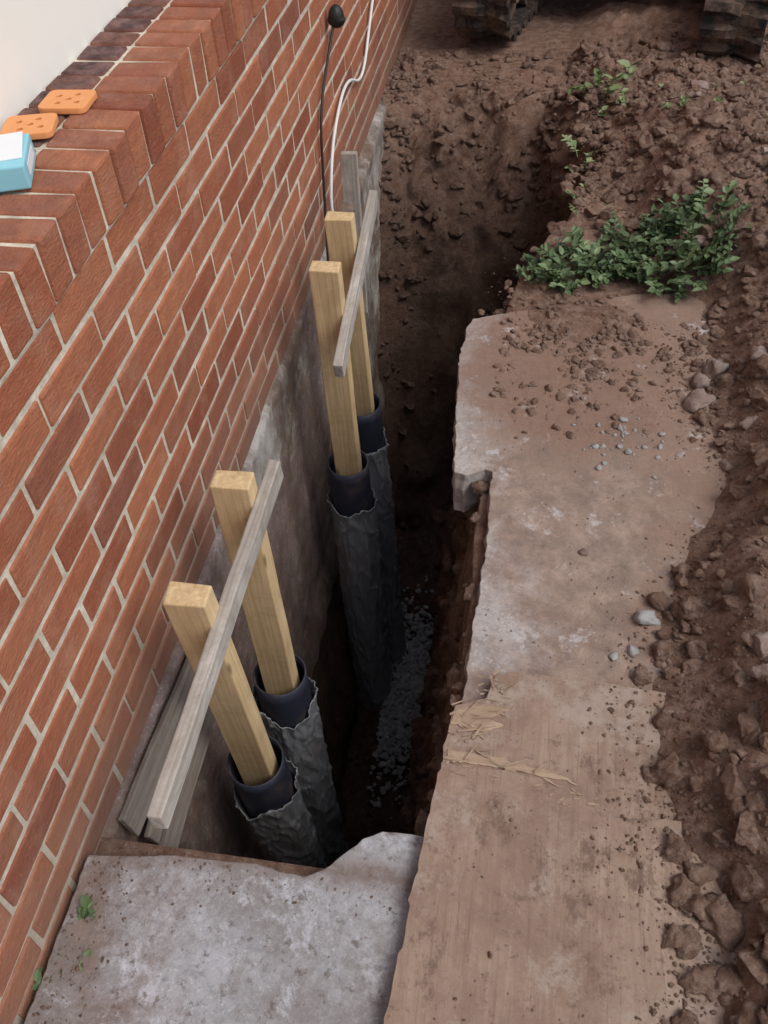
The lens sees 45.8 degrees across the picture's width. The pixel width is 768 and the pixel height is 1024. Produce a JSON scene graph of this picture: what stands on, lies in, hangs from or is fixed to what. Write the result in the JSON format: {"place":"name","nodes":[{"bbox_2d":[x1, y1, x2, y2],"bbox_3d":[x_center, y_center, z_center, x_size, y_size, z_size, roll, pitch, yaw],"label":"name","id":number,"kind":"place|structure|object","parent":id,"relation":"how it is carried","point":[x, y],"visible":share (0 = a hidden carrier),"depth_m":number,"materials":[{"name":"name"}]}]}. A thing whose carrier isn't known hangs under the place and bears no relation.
{"place":"outdoors","nodes":[
{"label":"outdoors","id":0,"kind":"place"},
{"bbox_2d":[320,4,345,260],"bbox_3d":[-0.154,-1.145,2.810,0.055,0.674,0.380,5,48,8],"label":"cable","id":1,"kind":"object","parent":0,"point":[336,18],"depth_m":2.70,"materials":[{"name":"black plastic"}]},
{"bbox_2d":[95,0,767,1023],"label":"ground","id":2,"kind":"structure","parent":0,"point":[483,244],"depth_m":3.64,"materials":[{"name":"soil"}]},
{"bbox_2d":[159,705,214,847],"bbox_3d":[-0.403,0.525,1.936,0.021,0.056,0.502,-9,41,18],"label":"old plank","id":3,"kind":"object","parent":2,"relation":"on","point":[171,835],"visible":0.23,"depth_m":1.88,"materials":[{"name":"grey wood"}]},
{"bbox_2d":[144,819,162,843],"bbox_3d":[-0.418,0.473,1.877,0.019,0.046,0.412,-6,49,21],"label":"old plank","id":4,"kind":"object","parent":3,"relation":"on","point":[152,834],"visible":0.12,"depth_m":1.75,"materials":[{"name":"grey wood"}]},
{"bbox_2d":[118,657,194,835],"bbox_3d":[-0.427,0.413,1.852,0.018,0.068,0.502,-7,41,20],"label":"old plank","id":5,"kind":"object","parent":4,"relation":"on","point":[132,816],"visible":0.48,"depth_m":1.76,"materials":[{"name":"grey wood"}]},
{"bbox_2d":[0,0,417,1023],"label":"wall bricks","id":6,"kind":"object","parent":2,"relation":"on","point":[20,384],"depth_m":1.65,"materials":[{"name":"red brick"}]},
{"bbox_2d":[0,0,416,1023],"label":"mortar","id":7,"kind":"object","parent":6,"relation":"attached to","point":[44,848],"visible":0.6,"depth_m":1.61,"materials":[{"name":"grey concrete"}]},
{"bbox_2d":[0,0,266,379],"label":"brick sill","id":8,"kind":"structure","parent":7,"relation":"on","point":[124,91],"depth_m":1.49,"materials":[{"name":"red brick"}]},
{"bbox_2d":[0,131,35,191],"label":"cardboard packet","id":9,"kind":"object","parent":8,"relation":"on","point":[17,157],"visible":1,"depth_m":1.32},
{"bbox_2d":[0,113,58,139],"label":"orange spacer plate","id":10,"kind":"object","parent":8,"relation":"on","point":[39,126],"visible":0.83,"depth_m":1.45,"materials":[{"name":"plastic"}]},
{"bbox_2d":[38,90,96,113],"bbox_3d":[-0.529,-0.686,1.520,0.082,0.010,0.074,3,47,6],"label":"orange spacer plate","id":11,"kind":"object","parent":8,"relation":"on","point":[68,101],"visible":1,"depth_m":1.51,"materials":[{"name":"plastic"}]},
{"bbox_2d":[330,0,373,210],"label":"white cable","id":12,"kind":"object","parent":6,"relation":"attached to","point":[338,111],"visible":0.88,"depth_m":2.92,"materials":[{"name":"white plastic"}]},
{"bbox_2d":[24,832,423,1023],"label":"concrete slab","id":13,"kind":"structure","parent":2,"relation":"on","point":[244,954],"depth_m":1.44,"materials":[{"name":"grey concrete"}]},
{"bbox_2d":[32,894,95,998],"bbox_3d":[-0.503,0.712,1.435,0.105,0.055,0.212,5,48,8],"label":"weed plant","id":14,"kind":"object","parent":13,"relation":"on","point":[85,903],"visible":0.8,"depth_m":1.47,"materials":[{"name":"green plant"}]},
{"bbox_2d":[102,102,385,859],"bbox_3d":[-0.194,-0.260,3.166,0.092,1.157,3.850,5,48,8],"label":"foundation","id":15,"kind":"object","parent":2,"relation":"on","point":[292,435],"visible":0.23,"depth_m":2.74,"materials":[{"name":"concrete"}]},
{"bbox_2d":[163,581,327,868],"bbox_3d":[-0.254,0.821,2.401,0.173,2.207,0.257,5,48,8],"label":"timber post","id":16,"kind":"object","parent":2,"relation":"on","point":[266,787],"visible":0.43,"depth_m":2.00,"materials":[{"name":"brown wood"}]},
{"bbox_2d":[147,459,283,828],"bbox_3d":[-0.280,0.192,1.599,0.028,0.049,0.725,6,52,9],"label":"timber batten","id":17,"kind":"object","parent":16,"relation":"attached to","point":[168,789],"visible":1,"depth_m":1.54,"materials":[{"name":"grey wood"}]},
{"bbox_2d":[210,470,348,866],"bbox_3d":[-0.227,0.698,2.509,0.180,2.207,0.174,5,48,8],"label":"timber post","id":18,"kind":"object","parent":2,"relation":"on","point":[285,691],"visible":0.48,"depth_m":2.17,"materials":[{"name":"brown wood"}]},
{"bbox_2d":[308,261,391,710],"bbox_3d":[-0.091,0.076,3.121,0.168,2.154,0.201,5,48,8],"label":"timber post","id":19,"kind":"object","parent":2,"relation":"on","point":[351,500],"visible":0.98,"depth_m":2.94,"materials":[{"name":"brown wood"}]},
{"bbox_2d":[333,190,378,376],"bbox_3d":[-0.073,-0.633,2.467,0.028,0.052,0.619,5,63,8],"label":"timber batten","id":20,"kind":"object","parent":19,"relation":"attached to","point":[353,297],"visible":1,"depth_m":2.43,"materials":[{"name":"grey wood"}]},
{"bbox_2d":[340,151,367,312],"bbox_3d":[-0.111,-0.985,3.255,0.072,0.605,0.024,4,43,9],"label":"timber stake","id":21,"kind":"object","parent":2,"relation":"on","point":[350,175],"visible":0.42,"depth_m":3.12,"materials":[{"name":"grey wood"}]},
{"bbox_2d":[324,211,406,665],"bbox_3d":[-0.037,-0.083,3.251,0.205,2.174,0.164,-36,55,-27],"label":"timber post","id":22,"kind":"object","parent":2,"relation":"on","point":[341,235],"visible":0.56,"depth_m":2.97,"materials":[{"name":"brown wood"}]},
{"bbox_2d":[32,31,767,1023],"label":"soil clods","id":23,"kind":"object","parent":2,"relation":"on","point":[720,917],"visible":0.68,"depth_m":2.43,"materials":[{"name":"brown soil"}]},
{"bbox_2d":[366,575,436,818],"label":"gravel","id":24,"kind":"structure","parent":2,"relation":"on","point":[409,674],"depth_m":3.84,"materials":[{"name":"grey gravel"}]},
{"bbox_2d":[383,668,736,1023],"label":"plywood board","id":25,"kind":"object","parent":2,"relation":"on","point":[536,926],"visible":0.85,"depth_m":1.45,"materials":[{"name":"brown wood"}]},
{"bbox_2d":[452,293,725,703],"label":"concrete slab","id":26,"kind":"structure","parent":2,"relation":"on","point":[529,572],"depth_m":2.07,"materials":[{"name":"grey concrete"}]},
{"bbox_2d":[572,416,678,660],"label":"concrete crumbs","id":27,"kind":"object","parent":26,"relation":"on","point":[645,617],"visible":1,"depth_m":2.08,"materials":[{"name":"grey concrete"}]},
{"bbox_2d":[451,0,767,63],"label":"mini excavator","id":28,"kind":"object","parent":2,"relation":"on","point":[735,28],"visible":0.94,"depth_m":3.60,"materials":[{"name":"rubber"}]},
{"bbox_2d":[514,179,752,302],"bbox_3d":[0.717,-0.796,2.611,0.680,0.262,0.457,5,48,8],"label":"creeping plant","id":29,"kind":"object","parent":2,"relation":"on","point":[546,267],"visible":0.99,"depth_m":2.60,"materials":[{"name":"green plant"}]},
{"bbox_2d":[561,59,767,213],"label":"weed plant","id":30,"kind":"object","parent":2,"relation":"on","point":[599,77],"visible":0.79,"depth_m":3.38,"materials":[{"name":"green plant"}]},
{"bbox_2d":[578,80,767,678],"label":"rubble stones","id":31,"kind":"object","parent":2,"relation":"on","point":[696,398],"visible":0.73,"depth_m":2.23,"materials":[{"name":"grey stone"}]},
{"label":"inner walls","id":32,"kind":"object","parent":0,"visible":0},
{"bbox_2d":[0,0,130,131],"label":"window frame","id":33,"kind":"object","parent":32,"relation":"attached to","point":[44,44],"depth_m":1.57,"materials":[{"name":"white paint"}]}
]}

